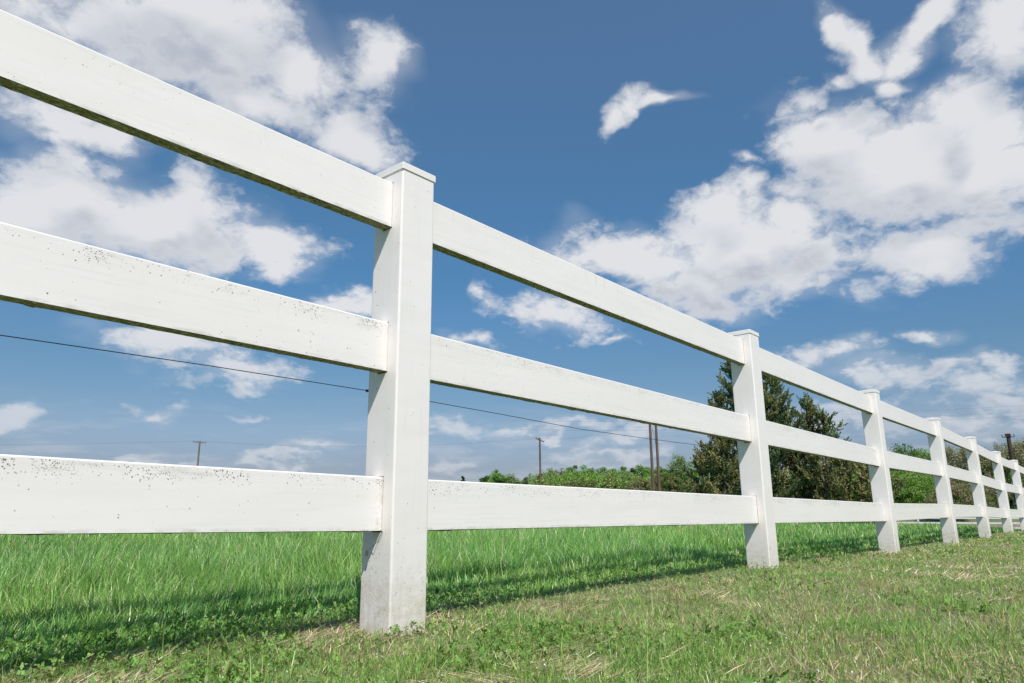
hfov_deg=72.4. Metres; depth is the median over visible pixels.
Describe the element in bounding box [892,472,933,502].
bush
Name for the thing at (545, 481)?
leafy tree
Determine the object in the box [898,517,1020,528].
field fence
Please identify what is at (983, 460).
sparse tree
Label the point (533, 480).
undergrowth
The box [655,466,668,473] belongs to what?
leafy tree
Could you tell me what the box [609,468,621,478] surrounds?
leafy tree
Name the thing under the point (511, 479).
leafy tree
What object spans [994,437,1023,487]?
sparse tree
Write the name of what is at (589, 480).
leafy tree
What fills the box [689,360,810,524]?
juniper tree
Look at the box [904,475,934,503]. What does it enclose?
bush
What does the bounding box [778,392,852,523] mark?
juniper tree
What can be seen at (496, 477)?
leafy tree
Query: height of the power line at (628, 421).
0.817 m
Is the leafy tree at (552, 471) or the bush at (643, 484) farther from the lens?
the leafy tree at (552, 471)
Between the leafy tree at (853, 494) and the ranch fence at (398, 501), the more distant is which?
the leafy tree at (853, 494)
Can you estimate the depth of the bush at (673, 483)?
161.51 m
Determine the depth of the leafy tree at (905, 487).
93.42 m
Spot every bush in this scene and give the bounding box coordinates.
[559,477,598,487]
[595,472,622,488]
[625,477,655,490]
[650,472,669,491]
[664,475,688,492]
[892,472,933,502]
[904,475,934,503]
[923,479,973,519]
[958,482,1013,507]
[987,481,1023,504]
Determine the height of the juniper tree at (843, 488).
5.809 m
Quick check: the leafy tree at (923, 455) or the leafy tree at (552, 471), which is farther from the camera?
the leafy tree at (552, 471)
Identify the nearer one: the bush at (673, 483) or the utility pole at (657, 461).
the utility pole at (657, 461)
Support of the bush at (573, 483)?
on the ground at (827, 600)
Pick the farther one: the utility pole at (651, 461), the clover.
the utility pole at (651, 461)
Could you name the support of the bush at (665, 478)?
on the ground at (827, 600)
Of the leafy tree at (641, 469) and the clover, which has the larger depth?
the leafy tree at (641, 469)
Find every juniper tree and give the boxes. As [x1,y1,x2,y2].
[682,438,740,494]
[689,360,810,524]
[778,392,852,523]
[796,454,907,524]
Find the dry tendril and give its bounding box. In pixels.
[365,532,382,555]
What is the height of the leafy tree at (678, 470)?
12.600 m
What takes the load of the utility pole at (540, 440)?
on the ground at (827, 600)
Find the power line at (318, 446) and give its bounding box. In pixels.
[52,422,636,446]
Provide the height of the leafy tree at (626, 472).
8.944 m
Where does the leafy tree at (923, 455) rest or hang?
on the ground at (827, 600)
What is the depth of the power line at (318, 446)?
96.51 m
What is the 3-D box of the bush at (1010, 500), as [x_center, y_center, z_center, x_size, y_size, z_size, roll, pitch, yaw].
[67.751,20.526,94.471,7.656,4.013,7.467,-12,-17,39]
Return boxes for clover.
[0,528,1023,682]
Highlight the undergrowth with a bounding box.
[528,467,1023,501]
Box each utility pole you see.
[193,440,205,465]
[535,436,544,484]
[649,424,654,490]
[655,425,660,490]
[1001,433,1014,459]
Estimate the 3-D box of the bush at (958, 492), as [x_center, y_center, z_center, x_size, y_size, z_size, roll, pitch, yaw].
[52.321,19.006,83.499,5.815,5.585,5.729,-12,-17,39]
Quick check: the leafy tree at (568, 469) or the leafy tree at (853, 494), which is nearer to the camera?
the leafy tree at (853, 494)
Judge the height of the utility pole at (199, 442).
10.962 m
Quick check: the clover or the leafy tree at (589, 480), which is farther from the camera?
the leafy tree at (589, 480)
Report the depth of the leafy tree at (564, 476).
199.32 m
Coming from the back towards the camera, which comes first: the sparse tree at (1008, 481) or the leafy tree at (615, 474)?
the leafy tree at (615, 474)
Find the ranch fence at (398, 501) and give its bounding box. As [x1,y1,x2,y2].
[0,9,1023,638]
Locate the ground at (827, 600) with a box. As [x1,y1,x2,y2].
[0,499,1023,682]
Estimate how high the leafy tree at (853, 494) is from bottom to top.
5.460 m
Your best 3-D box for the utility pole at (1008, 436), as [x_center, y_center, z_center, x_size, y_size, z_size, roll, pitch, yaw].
[34.627,9.843,48.035,0.788,7.009,0.330,-12,-17,39]
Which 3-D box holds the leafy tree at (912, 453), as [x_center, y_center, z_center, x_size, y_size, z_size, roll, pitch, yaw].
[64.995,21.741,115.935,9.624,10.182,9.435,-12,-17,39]
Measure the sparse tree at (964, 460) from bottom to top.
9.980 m
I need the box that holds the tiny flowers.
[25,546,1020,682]
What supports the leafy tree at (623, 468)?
on the ground at (827, 600)
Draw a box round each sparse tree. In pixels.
[944,442,963,489]
[945,445,981,483]
[962,457,993,476]
[979,439,1008,507]
[992,441,1019,507]
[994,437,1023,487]
[1005,438,1023,464]
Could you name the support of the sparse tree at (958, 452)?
on the ground at (827, 600)
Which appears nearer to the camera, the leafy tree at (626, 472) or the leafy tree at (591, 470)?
the leafy tree at (626, 472)
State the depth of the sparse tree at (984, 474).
90.72 m
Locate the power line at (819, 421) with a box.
[545,412,1009,426]
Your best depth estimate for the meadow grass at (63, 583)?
3.18 m
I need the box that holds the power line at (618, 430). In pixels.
[510,416,1016,430]
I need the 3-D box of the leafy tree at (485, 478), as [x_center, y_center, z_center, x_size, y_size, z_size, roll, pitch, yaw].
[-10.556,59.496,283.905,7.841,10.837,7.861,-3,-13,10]
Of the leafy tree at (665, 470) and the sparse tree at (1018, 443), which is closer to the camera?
the sparse tree at (1018, 443)
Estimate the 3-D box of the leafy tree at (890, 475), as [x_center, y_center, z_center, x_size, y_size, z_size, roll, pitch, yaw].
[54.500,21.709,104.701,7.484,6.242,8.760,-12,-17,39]
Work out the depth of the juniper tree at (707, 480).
41.50 m
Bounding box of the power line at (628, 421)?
[557,405,1023,421]
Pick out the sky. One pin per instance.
(838, 183)
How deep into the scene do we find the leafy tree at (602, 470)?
224.45 m
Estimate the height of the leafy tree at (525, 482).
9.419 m
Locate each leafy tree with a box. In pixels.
[479,475,490,481]
[486,469,508,483]
[503,472,525,483]
[521,476,527,484]
[534,475,552,485]
[542,468,558,479]
[552,473,578,485]
[563,465,590,477]
[575,474,601,487]
[581,468,598,478]
[596,467,611,477]
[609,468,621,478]
[620,466,632,475]
[620,470,636,489]
[635,464,650,478]
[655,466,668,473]
[662,453,694,486]
[847,477,869,498]
[854,470,904,482]
[890,442,927,478]
[892,478,918,502]
[904,448,930,476]
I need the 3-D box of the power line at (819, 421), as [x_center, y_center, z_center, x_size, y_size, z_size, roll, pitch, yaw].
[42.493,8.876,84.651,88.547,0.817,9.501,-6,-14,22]
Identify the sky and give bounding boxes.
[0,0,1023,481]
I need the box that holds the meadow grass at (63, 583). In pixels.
[0,521,1019,670]
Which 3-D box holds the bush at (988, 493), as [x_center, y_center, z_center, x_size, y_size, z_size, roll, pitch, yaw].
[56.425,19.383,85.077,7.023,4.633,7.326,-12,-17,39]
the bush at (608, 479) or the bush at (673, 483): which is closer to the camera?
the bush at (673, 483)

